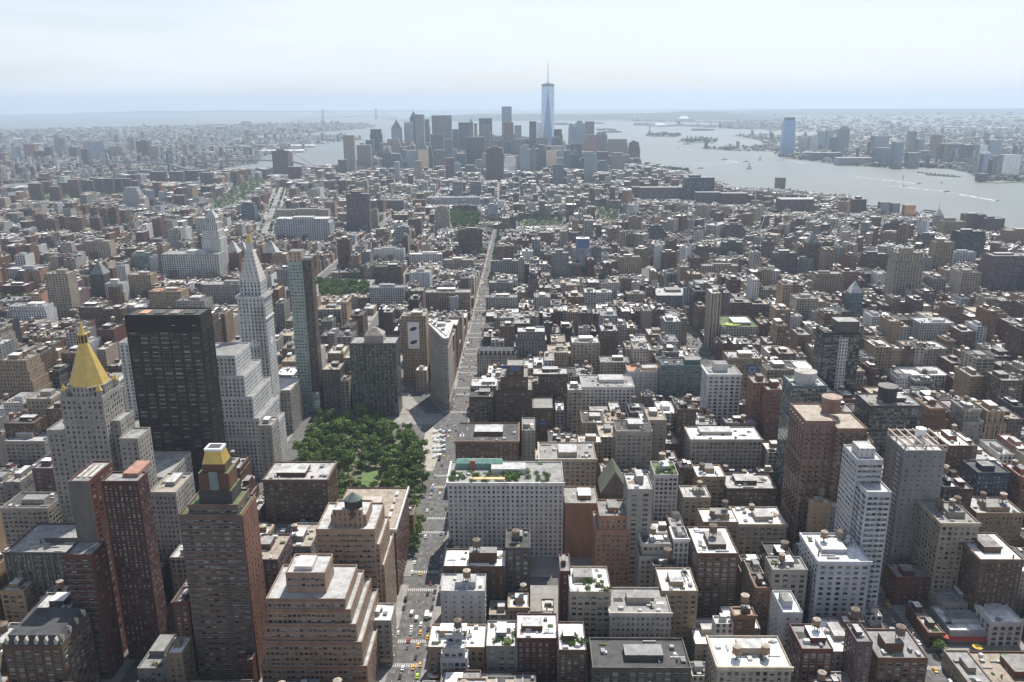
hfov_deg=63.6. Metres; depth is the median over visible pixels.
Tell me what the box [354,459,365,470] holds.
tree
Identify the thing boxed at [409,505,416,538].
loft building
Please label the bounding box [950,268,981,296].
loft building
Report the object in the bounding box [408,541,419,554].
tree
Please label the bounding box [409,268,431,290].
loft building
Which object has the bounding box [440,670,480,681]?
loft building
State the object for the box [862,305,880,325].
apartment house
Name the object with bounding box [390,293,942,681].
road markings
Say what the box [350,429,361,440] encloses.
tree
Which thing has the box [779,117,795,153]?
riverside tower
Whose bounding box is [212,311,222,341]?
apartment house
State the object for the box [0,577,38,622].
loft building
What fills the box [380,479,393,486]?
tree
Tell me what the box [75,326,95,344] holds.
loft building
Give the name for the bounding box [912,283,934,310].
loft building
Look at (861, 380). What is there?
loft building
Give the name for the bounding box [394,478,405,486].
tree
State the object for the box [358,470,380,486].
lawn
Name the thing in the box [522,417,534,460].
loft building
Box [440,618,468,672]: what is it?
loft building
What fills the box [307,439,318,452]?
tree
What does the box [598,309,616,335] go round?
loft building
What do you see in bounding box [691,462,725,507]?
loft building
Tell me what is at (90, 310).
apartment house
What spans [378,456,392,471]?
tree
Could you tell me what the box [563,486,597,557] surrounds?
loft building
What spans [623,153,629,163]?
skyscraper
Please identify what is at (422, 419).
plaza
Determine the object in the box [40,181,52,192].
housing slab
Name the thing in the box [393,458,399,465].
tree
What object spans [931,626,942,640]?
tree
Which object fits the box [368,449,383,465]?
tree
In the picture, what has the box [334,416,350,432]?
tree
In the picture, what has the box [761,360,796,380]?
loft building
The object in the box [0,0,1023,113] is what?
sky
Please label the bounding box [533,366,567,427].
loft building
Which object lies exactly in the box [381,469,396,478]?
tree
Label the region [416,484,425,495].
tree
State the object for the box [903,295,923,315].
loft building
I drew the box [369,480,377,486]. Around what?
tree
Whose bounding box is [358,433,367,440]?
tree
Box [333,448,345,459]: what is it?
tree
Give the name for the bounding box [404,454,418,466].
tree
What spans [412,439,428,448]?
tree
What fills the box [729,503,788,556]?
loft building
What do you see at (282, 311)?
apartment house
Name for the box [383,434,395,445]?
tree
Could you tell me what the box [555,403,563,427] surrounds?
loft building
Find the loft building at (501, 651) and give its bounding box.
[486,620,517,671]
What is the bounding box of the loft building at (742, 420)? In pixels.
[721,414,757,431]
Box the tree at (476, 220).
[473,218,479,225]
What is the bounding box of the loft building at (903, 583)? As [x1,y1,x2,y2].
[882,563,930,603]
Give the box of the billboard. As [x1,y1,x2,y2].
[407,322,419,348]
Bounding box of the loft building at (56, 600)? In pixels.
[34,592,72,607]
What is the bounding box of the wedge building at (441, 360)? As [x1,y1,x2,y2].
[428,321,453,413]
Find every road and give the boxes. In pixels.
[352,308,441,413]
[400,414,468,451]
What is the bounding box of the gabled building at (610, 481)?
[597,458,623,498]
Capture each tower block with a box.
[11,147,21,161]
[23,144,37,157]
[34,151,44,158]
[44,147,53,158]
[53,134,60,153]
[59,138,66,153]
[68,147,79,156]
[80,149,91,165]
[83,141,104,158]
[101,153,108,165]
[108,146,126,155]
[128,137,136,154]
[135,140,149,156]
[149,146,160,160]
[182,144,188,155]
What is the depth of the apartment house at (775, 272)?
1487.57 m
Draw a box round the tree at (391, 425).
[382,421,399,432]
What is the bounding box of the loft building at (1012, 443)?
[996,434,1023,452]
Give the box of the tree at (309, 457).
[305,455,314,460]
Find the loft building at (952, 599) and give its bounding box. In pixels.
[929,586,967,610]
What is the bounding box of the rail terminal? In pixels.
[724,143,734,148]
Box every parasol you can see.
[943,634,952,638]
[972,644,982,649]
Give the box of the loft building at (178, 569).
[170,543,186,594]
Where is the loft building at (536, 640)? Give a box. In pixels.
[516,613,557,681]
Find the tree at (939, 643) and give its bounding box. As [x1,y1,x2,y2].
[932,639,947,653]
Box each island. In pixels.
[645,135,677,136]
[677,139,715,142]
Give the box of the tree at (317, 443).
[306,438,320,448]
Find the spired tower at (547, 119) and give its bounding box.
[541,64,553,145]
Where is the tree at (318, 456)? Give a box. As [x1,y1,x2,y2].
[313,454,323,460]
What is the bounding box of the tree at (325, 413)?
[324,409,337,420]
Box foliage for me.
[0,131,1020,299]
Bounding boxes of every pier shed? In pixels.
[259,149,304,151]
[291,144,315,146]
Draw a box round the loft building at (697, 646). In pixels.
[689,618,711,661]
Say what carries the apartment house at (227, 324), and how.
on the ground at (430, 552)
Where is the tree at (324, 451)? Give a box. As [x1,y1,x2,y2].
[319,446,331,458]
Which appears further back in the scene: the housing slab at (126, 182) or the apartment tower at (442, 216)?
the housing slab at (126, 182)
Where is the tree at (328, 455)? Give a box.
[324,453,333,460]
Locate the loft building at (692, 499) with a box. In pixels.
[677,480,710,526]
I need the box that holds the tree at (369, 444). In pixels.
[362,435,377,452]
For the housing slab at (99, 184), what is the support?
on the ground at (430, 552)
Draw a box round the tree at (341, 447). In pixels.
[331,445,346,456]
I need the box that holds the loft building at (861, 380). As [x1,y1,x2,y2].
[854,365,867,392]
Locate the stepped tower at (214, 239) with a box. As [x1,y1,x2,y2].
[201,208,229,269]
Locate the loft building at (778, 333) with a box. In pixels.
[768,314,788,345]
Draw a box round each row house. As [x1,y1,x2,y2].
[690,661,705,681]
[905,601,931,630]
[916,617,945,645]
[941,650,992,681]
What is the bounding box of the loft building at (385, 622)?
[374,603,397,664]
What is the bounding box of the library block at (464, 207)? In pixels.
[452,204,477,214]
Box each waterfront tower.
[798,137,808,149]
[808,136,818,149]
[817,131,825,148]
[825,130,833,146]
[829,137,837,151]
[836,126,849,150]
[870,136,889,151]
[873,147,890,165]
[889,142,903,167]
[904,152,919,167]
[905,131,916,151]
[915,139,924,151]
[917,150,932,161]
[929,134,942,155]
[938,144,954,158]
[954,144,964,157]
[959,145,974,164]
[972,145,987,174]
[977,151,992,172]
[985,140,1001,154]
[993,155,997,168]
[995,154,1021,177]
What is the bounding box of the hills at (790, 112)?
[673,108,1023,115]
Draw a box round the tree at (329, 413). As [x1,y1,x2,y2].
[325,410,338,421]
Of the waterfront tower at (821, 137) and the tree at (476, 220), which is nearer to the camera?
the tree at (476, 220)
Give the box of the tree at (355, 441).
[351,438,359,448]
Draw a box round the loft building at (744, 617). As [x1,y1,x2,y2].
[730,593,757,634]
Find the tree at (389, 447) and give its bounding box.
[382,443,400,457]
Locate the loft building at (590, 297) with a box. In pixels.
[583,288,595,309]
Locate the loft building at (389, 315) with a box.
[383,307,395,333]
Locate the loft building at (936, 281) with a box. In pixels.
[925,274,946,292]
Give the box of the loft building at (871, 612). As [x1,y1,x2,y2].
[864,602,881,622]
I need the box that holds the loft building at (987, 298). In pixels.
[973,288,998,306]
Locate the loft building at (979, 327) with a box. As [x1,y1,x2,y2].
[964,320,986,349]
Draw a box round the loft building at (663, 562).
[650,547,676,586]
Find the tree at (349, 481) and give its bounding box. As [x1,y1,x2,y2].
[344,476,361,488]
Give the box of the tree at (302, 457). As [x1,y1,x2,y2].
[295,451,308,460]
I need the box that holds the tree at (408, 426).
[401,423,412,428]
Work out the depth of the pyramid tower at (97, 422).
568.40 m
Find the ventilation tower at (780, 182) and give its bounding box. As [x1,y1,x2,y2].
[774,177,785,188]
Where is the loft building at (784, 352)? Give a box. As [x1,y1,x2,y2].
[771,346,795,359]
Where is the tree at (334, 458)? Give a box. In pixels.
[325,456,339,461]
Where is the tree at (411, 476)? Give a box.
[407,471,415,481]
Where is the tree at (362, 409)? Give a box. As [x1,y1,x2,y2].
[354,404,367,416]
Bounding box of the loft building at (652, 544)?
[635,526,672,586]
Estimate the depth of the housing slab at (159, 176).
3580.96 m
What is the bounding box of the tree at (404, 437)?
[401,435,409,449]
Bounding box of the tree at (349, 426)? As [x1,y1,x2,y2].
[344,422,356,435]
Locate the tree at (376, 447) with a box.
[372,444,384,455]
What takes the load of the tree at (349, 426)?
on the park ground at (355, 472)
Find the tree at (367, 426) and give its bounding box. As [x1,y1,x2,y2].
[361,418,372,432]
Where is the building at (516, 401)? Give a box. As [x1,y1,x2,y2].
[495,358,552,455]
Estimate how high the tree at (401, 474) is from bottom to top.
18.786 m
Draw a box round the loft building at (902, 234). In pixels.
[895,223,909,244]
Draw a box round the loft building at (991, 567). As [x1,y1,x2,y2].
[957,532,1023,611]
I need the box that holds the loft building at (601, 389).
[579,374,634,412]
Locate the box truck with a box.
[424,610,428,618]
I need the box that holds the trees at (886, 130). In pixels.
[692,113,1023,180]
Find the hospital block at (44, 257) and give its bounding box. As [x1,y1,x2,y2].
[40,253,72,263]
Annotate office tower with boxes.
[118,338,137,416]
[124,307,226,493]
[134,342,287,476]
[379,143,386,152]
[435,150,444,165]
[456,153,466,167]
[486,146,503,180]
[492,140,501,147]
[553,164,563,184]
[623,469,652,586]
[699,360,742,425]
[722,350,761,398]
[843,274,862,317]
[976,252,1023,291]
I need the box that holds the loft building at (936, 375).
[896,367,946,387]
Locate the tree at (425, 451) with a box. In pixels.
[420,449,428,464]
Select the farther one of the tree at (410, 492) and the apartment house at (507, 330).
the apartment house at (507, 330)
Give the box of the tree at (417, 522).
[415,519,423,530]
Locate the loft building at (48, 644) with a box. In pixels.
[2,608,100,681]
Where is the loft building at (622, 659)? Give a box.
[588,637,690,681]
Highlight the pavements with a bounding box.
[27,174,1023,681]
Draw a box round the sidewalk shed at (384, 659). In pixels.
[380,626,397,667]
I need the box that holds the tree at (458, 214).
[455,212,463,218]
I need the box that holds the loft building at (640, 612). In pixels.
[607,587,672,637]
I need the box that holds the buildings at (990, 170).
[798,142,1023,180]
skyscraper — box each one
[343,135,356,171]
[357,145,372,167]
[365,140,374,156]
[370,129,382,155]
[383,146,391,167]
[386,139,400,152]
[390,153,402,168]
[391,120,402,146]
[394,161,399,181]
[400,147,408,158]
[402,142,410,146]
[403,160,406,168]
[404,122,414,143]
[406,150,417,167]
[409,141,415,149]
[410,110,415,143]
[415,114,424,153]
[415,160,422,178]
[418,141,428,168]
[425,119,430,142]
[427,146,433,167]
[431,134,443,164]
[432,112,451,138]
[444,139,452,165]
[445,157,454,178]
[452,129,458,151]
[455,162,460,171]
[458,122,468,150]
[464,165,476,173]
[466,137,483,164]
[469,119,473,136]
[474,123,476,136]
[475,159,480,167]
[479,118,491,145]
[480,125,490,152]
[481,153,485,173]
[502,106,511,147]
[504,122,513,154]
[504,136,511,154]
[504,156,515,173]
[512,155,518,168]
[513,139,525,157]
[514,125,520,138]
[520,145,529,170]
[529,121,535,147]
[530,145,535,171]
[536,122,540,137]
[536,138,547,145]
[537,145,545,170]
[545,146,564,158]
[546,149,556,167]
[552,137,560,145]
[554,129,562,145]
[557,150,562,156]
[557,157,563,163]
[564,149,569,168]
[568,123,575,143]
[570,144,581,157]
[570,148,579,168]
[574,120,584,150]
[579,158,583,168]
[584,135,596,152]
[584,151,592,182]
[585,121,593,134]
[593,153,597,171]
[595,131,606,151]
[596,152,607,163]
[597,160,607,171]
[606,139,627,155]
[610,152,623,169]
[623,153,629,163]
[627,140,639,157]
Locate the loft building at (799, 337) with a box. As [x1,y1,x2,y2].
[789,327,811,352]
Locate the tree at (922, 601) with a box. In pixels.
[914,598,926,606]
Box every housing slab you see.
[28,183,45,199]
[34,213,47,230]
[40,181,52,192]
[43,218,59,231]
[48,186,62,200]
[54,215,68,229]
[57,182,68,193]
[65,216,86,231]
[67,179,81,197]
[80,179,86,190]
[85,180,95,190]
[89,216,103,230]
[94,178,104,191]
[99,207,110,226]
[103,178,115,192]
[108,206,120,225]
[114,178,122,191]
[119,209,128,222]
[122,178,131,190]
[130,180,140,189]
[149,171,167,181]
[169,171,185,181]
[185,170,199,181]
[200,172,213,183]
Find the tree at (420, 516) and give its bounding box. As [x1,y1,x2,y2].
[416,514,425,525]
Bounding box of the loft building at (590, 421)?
[579,411,604,434]
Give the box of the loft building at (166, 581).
[160,558,172,606]
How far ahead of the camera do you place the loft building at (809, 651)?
442.61 m
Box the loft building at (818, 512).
[805,488,830,532]
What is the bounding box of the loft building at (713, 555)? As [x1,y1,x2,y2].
[687,523,738,617]
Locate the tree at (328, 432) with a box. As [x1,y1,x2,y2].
[323,429,337,435]
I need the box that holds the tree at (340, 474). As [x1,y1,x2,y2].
[337,471,346,479]
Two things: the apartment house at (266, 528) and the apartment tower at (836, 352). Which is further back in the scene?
the apartment tower at (836, 352)
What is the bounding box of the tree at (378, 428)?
[374,422,383,434]
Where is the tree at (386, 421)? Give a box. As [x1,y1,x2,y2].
[380,419,390,428]
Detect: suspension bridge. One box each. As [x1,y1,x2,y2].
[89,149,200,172]
[186,151,313,168]
[300,109,394,120]
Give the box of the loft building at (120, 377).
[106,372,123,382]
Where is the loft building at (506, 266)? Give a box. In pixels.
[491,258,517,274]
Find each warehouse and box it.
[243,147,255,152]
[638,186,681,199]
[681,175,714,200]
[693,191,718,203]
[718,192,747,204]
[776,197,814,212]
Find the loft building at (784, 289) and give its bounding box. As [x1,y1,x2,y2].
[775,275,792,307]
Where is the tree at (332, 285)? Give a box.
[330,283,338,287]
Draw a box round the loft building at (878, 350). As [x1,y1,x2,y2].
[864,335,892,374]
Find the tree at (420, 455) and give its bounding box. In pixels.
[408,450,424,465]
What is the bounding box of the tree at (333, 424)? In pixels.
[329,418,337,431]
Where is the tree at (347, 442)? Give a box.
[341,437,354,449]
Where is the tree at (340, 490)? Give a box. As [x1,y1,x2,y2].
[338,488,344,493]
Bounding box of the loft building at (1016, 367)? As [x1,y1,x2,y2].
[1004,356,1023,376]
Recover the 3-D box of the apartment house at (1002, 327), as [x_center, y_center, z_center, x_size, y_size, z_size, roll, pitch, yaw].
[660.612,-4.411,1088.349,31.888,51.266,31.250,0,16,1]
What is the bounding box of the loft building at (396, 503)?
[342,486,409,594]
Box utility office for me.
[161,249,227,277]
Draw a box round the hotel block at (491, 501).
[446,458,564,556]
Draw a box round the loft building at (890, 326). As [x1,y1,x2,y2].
[878,315,901,343]
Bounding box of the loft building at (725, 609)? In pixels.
[720,606,759,634]
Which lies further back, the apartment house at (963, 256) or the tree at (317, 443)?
the apartment house at (963, 256)
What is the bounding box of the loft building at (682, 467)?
[676,459,688,506]
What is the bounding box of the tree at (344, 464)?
[338,452,354,473]
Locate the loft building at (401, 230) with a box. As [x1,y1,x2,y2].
[396,225,411,244]
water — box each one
[0,108,1023,228]
[847,120,1023,128]
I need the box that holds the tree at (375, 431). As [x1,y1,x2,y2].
[372,429,379,436]
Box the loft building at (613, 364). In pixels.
[598,355,629,374]
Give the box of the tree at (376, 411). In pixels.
[373,408,379,419]
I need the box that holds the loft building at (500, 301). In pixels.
[486,294,517,310]
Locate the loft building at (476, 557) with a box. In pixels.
[443,537,505,622]
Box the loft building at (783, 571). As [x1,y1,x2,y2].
[764,552,807,634]
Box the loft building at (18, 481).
[3,465,35,501]
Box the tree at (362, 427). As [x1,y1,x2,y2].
[351,424,365,435]
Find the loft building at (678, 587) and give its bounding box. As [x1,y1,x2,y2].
[654,567,697,654]
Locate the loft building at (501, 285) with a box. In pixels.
[489,279,512,293]
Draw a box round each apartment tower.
[44,269,80,317]
[122,187,143,206]
[145,190,156,205]
[152,182,161,197]
[158,191,166,201]
[178,443,266,680]
[228,234,242,270]
[238,236,245,257]
[263,237,279,263]
[272,149,289,174]
[287,166,302,179]
[288,249,323,412]
[337,236,351,263]
[338,159,348,173]
[346,191,371,232]
[349,327,402,416]
[435,205,449,230]
[452,181,462,196]
[470,181,480,196]
[518,256,523,283]
[576,237,589,270]
[744,373,768,432]
[759,379,781,441]
[761,237,774,258]
[770,250,797,274]
[773,367,827,510]
[780,393,873,551]
[796,256,813,275]
[803,225,820,270]
[812,317,860,394]
[833,441,891,605]
[850,196,866,212]
[854,382,922,462]
[877,201,890,215]
[881,426,947,575]
[883,247,923,296]
[889,202,900,212]
[901,204,915,216]
[917,232,934,247]
[928,238,954,271]
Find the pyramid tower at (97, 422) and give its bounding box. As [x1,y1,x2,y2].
[46,318,195,522]
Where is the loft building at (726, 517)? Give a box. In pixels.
[696,499,738,548]
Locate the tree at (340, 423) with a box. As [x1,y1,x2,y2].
[332,419,345,432]
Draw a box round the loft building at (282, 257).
[270,251,288,265]
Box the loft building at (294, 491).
[261,461,338,522]
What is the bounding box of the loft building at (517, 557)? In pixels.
[506,528,529,612]
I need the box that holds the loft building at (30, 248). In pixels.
[20,244,40,263]
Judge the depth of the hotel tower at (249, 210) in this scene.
2368.02 m
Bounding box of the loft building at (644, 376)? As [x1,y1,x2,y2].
[625,363,657,402]
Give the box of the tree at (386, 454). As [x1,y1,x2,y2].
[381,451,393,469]
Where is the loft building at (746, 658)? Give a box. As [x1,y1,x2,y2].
[704,635,793,681]
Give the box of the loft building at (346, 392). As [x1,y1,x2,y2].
[340,375,352,411]
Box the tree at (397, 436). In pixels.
[395,429,405,441]
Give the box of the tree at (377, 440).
[369,437,380,444]
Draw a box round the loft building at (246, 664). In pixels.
[236,650,257,678]
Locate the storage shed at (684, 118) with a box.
[678,116,689,120]
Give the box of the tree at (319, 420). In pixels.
[313,417,326,425]
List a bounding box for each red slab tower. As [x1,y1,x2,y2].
[64,460,127,678]
[101,461,169,658]
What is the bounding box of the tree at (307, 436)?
[301,432,314,448]
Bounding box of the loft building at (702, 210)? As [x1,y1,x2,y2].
[695,204,710,218]
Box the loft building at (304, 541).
[291,523,317,554]
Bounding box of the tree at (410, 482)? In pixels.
[406,478,415,487]
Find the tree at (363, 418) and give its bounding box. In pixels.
[357,415,369,432]
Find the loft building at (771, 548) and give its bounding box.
[759,540,793,572]
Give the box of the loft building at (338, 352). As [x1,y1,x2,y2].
[327,344,348,360]
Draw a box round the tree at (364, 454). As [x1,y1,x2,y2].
[358,450,371,463]
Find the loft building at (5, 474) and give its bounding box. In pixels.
[0,469,18,503]
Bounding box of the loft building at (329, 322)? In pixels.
[321,315,337,332]
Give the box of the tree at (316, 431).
[311,429,325,441]
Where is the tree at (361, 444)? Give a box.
[355,440,365,452]
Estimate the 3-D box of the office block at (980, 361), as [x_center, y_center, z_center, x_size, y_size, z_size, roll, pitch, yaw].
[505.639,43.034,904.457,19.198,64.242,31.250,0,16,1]
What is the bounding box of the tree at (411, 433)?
[406,430,415,444]
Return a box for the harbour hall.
[684,135,701,140]
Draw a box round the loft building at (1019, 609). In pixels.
[1010,546,1023,616]
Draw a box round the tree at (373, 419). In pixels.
[368,416,377,431]
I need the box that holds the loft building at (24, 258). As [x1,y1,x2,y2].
[14,252,34,265]
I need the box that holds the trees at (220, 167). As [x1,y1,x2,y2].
[1,122,340,179]
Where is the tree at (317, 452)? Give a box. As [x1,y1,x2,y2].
[310,450,320,458]
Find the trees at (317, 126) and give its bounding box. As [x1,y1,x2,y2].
[247,123,375,139]
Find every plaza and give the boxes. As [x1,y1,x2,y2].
[387,414,442,423]
[423,427,440,470]
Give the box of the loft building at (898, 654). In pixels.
[865,623,927,681]
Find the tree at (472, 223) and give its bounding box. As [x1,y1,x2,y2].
[468,221,475,226]
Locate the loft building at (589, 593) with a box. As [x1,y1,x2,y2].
[568,566,613,664]
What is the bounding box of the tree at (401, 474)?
[393,468,408,480]
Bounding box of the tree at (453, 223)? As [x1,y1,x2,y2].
[451,221,459,227]
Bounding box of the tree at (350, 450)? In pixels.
[346,449,355,465]
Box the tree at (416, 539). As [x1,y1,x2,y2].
[410,535,420,543]
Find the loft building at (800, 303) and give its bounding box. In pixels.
[789,293,817,319]
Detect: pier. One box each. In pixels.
[739,187,787,189]
[788,188,839,194]
[917,171,953,175]
[922,209,935,213]
[926,173,960,176]
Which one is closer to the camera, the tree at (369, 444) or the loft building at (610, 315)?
the tree at (369, 444)
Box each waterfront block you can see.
[809,152,841,159]
[834,157,872,164]
[975,173,987,181]
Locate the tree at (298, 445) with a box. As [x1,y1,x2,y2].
[292,440,307,452]
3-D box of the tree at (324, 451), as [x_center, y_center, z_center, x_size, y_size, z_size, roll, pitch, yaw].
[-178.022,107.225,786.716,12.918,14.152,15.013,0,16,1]
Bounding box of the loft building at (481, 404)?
[469,388,493,421]
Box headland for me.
[61,110,462,113]
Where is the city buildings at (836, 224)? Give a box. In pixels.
[0,134,1023,681]
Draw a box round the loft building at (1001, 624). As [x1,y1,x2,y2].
[973,603,1023,645]
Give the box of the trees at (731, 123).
[634,120,780,129]
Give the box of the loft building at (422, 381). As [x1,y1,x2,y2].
[416,365,428,391]
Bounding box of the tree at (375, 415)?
[367,413,378,426]
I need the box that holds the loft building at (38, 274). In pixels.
[31,267,48,287]
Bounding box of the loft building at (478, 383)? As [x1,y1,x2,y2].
[471,377,496,421]
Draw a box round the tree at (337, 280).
[333,278,340,286]
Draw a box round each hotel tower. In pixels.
[89,255,110,298]
[241,202,257,221]
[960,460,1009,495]
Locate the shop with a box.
[929,606,986,642]
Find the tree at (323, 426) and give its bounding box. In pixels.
[317,423,330,432]
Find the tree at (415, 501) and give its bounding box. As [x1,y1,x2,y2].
[409,498,420,506]
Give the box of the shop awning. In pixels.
[950,637,986,640]
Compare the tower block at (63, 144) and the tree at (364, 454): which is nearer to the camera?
the tree at (364, 454)
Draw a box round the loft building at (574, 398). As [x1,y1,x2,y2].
[566,381,582,431]
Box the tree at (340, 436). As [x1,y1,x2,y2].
[336,433,347,445]
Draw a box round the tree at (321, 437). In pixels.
[317,432,326,444]
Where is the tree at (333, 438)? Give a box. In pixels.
[323,434,340,452]
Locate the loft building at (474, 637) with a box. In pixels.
[428,623,486,672]
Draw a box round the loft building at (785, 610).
[768,590,802,652]
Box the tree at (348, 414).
[343,410,353,420]
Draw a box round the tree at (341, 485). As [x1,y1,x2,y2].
[338,480,345,494]
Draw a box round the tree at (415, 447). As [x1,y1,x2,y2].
[405,444,422,458]
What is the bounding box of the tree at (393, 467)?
[387,465,397,471]
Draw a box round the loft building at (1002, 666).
[969,651,1023,681]
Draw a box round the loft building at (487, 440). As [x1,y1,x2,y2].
[454,422,519,460]
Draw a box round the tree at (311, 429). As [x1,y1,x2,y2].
[305,423,316,435]
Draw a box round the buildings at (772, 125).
[631,117,782,129]
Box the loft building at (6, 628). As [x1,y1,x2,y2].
[0,622,19,672]
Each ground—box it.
[0,191,122,200]
[4,122,371,183]
[34,174,1023,681]
[210,179,266,208]
[306,422,428,514]
[383,108,1023,182]
[450,221,471,227]
[517,218,564,225]
[596,207,619,221]
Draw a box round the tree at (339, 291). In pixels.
[337,289,343,295]
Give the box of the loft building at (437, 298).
[425,287,471,311]
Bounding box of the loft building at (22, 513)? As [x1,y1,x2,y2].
[0,492,61,544]
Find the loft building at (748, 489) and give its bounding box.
[723,474,776,507]
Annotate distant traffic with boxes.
[263,187,705,357]
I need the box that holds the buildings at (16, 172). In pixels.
[0,120,340,182]
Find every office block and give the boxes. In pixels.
[3,523,77,601]
[4,432,49,464]
[150,473,195,595]
[176,295,213,310]
[200,280,239,303]
[259,416,281,475]
[260,553,380,681]
[274,216,333,241]
[276,208,330,217]
[279,377,303,432]
[316,492,396,602]
[369,284,405,307]
[373,247,405,260]
[401,311,429,381]
[409,251,442,264]
[443,257,474,269]
[477,347,517,376]
[516,327,546,357]
[537,442,596,486]
[570,335,599,374]
[612,418,652,469]
[649,452,677,520]
[655,287,682,310]
[683,426,763,469]
[703,288,721,348]
[719,316,757,336]
[723,275,740,296]
[798,529,872,623]
[818,246,833,269]
[840,400,853,414]
[911,495,981,606]
[950,229,985,257]
[960,350,994,375]
[971,400,1005,439]
[981,370,1022,403]
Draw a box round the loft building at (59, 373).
[47,359,71,389]
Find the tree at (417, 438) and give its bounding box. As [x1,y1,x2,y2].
[404,435,419,445]
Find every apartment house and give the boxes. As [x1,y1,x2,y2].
[0,282,33,296]
[0,317,18,348]
[0,338,16,358]
[0,350,53,398]
[3,392,35,412]
[4,414,47,438]
[6,265,47,279]
[7,302,58,322]
[15,270,32,281]
[26,388,60,425]
[29,346,56,371]
[32,457,56,491]
[38,235,58,247]
[45,401,62,427]
[61,345,77,368]
[78,302,108,328]
[82,238,116,259]
[86,331,102,357]
[96,341,119,371]
[97,316,126,357]
[102,305,129,323]
[105,279,130,299]
[126,303,146,311]
[127,271,157,297]
[131,250,153,271]
[137,634,176,681]
[148,287,188,306]
[149,254,158,271]
[152,216,166,237]
[166,636,197,681]
[168,227,186,249]
[172,586,198,676]
[173,195,186,204]
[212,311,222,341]
[220,308,234,341]
[230,450,251,481]
[238,475,259,497]
[251,196,260,209]
[259,524,274,534]
[260,534,293,596]
[263,269,268,288]
[267,278,284,306]
[274,298,290,331]
[276,261,289,287]
[305,252,319,274]
[318,303,341,324]
[321,361,345,412]
[337,329,356,344]
[340,296,351,326]
[350,309,367,335]
[371,208,378,227]
[374,263,403,284]
[386,199,403,210]
[408,290,421,310]
[427,197,479,204]
[458,227,482,252]
[488,203,497,221]
[489,600,508,619]
[500,320,513,346]
[508,583,529,620]
[528,269,538,298]
[536,292,550,310]
[547,344,567,366]
[551,249,568,276]
[558,554,570,620]
[559,321,574,341]
[567,291,584,304]
[577,307,591,335]
[577,434,601,491]
[591,499,630,586]
[596,289,611,303]
[599,318,617,355]
[617,254,641,273]
[617,319,626,346]
[625,290,644,302]
[625,395,644,416]
[628,215,641,229]
[630,341,648,363]
[633,245,648,266]
[639,304,651,333]
[643,407,666,460]
[645,224,665,240]
[645,327,662,342]
[649,301,664,326]
[653,244,662,268]
[654,401,673,429]
[657,357,710,397]
[659,342,679,356]
[661,249,675,269]
[661,315,680,349]
[665,423,678,458]
[669,526,689,566]
[673,395,695,458]
[688,285,704,326]
[692,301,705,332]
[700,263,737,273]
[711,613,733,634]
[721,222,745,238]
[721,239,743,255]
[729,298,751,318]
[736,554,759,600]
[740,558,762,605]
[745,274,759,298]
[747,573,771,634]
[748,245,761,267]
[749,299,769,321]
[760,440,776,467]
[768,265,780,283]
[769,304,790,331]
[810,270,844,294]
[811,618,845,670]
[815,302,835,325]
[831,385,855,402]
[839,268,857,290]
[839,606,864,628]
[841,624,872,681]
[842,252,856,269]
[859,251,888,269]
[861,357,879,386]
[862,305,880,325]
[879,230,896,244]
[884,365,907,387]
[899,345,915,366]
[908,368,933,390]
[909,389,936,399]
[910,317,954,340]
[914,390,947,434]
[919,341,947,366]
[930,424,971,476]
[932,204,943,226]
[935,333,957,354]
[936,217,966,233]
[936,355,960,373]
[938,301,963,324]
[940,465,959,500]
[946,395,983,444]
[948,324,976,349]
[951,478,972,511]
[952,250,976,263]
[952,366,983,396]
[960,213,985,228]
[975,304,998,342]
[979,216,1004,231]
[979,348,1017,361]
[995,317,1021,341]
[997,388,1023,420]
[998,406,1022,439]
[999,228,1023,245]
[1004,318,1023,359]
[1010,296,1023,316]
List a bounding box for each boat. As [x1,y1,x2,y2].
[554,122,570,124]
[596,127,615,130]
[604,130,621,132]
[691,128,705,130]
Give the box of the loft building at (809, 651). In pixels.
[786,617,833,681]
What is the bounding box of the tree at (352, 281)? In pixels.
[349,279,356,284]
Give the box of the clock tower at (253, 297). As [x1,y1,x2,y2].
[235,230,281,411]
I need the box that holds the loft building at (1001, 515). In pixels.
[969,491,1023,546]
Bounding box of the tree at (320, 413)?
[315,407,325,419]
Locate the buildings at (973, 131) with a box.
[692,111,1023,180]
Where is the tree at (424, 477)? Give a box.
[414,468,429,486]
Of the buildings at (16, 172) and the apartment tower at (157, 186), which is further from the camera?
the buildings at (16, 172)
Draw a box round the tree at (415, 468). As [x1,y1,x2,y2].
[408,463,421,479]
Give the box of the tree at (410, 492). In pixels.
[408,489,416,499]
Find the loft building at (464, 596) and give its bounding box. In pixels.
[440,568,486,623]
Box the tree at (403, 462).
[398,456,408,468]
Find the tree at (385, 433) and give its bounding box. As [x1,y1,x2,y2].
[380,429,391,440]
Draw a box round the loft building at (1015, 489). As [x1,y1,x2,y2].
[1002,459,1023,517]
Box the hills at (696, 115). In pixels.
[398,111,807,121]
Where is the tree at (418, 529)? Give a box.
[412,526,423,538]
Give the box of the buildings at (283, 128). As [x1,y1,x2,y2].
[245,121,375,139]
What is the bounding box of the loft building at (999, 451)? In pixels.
[979,440,1014,462]
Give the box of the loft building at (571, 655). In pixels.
[557,621,588,681]
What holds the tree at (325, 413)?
on the park ground at (355, 472)
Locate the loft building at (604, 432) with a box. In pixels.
[596,424,612,462]

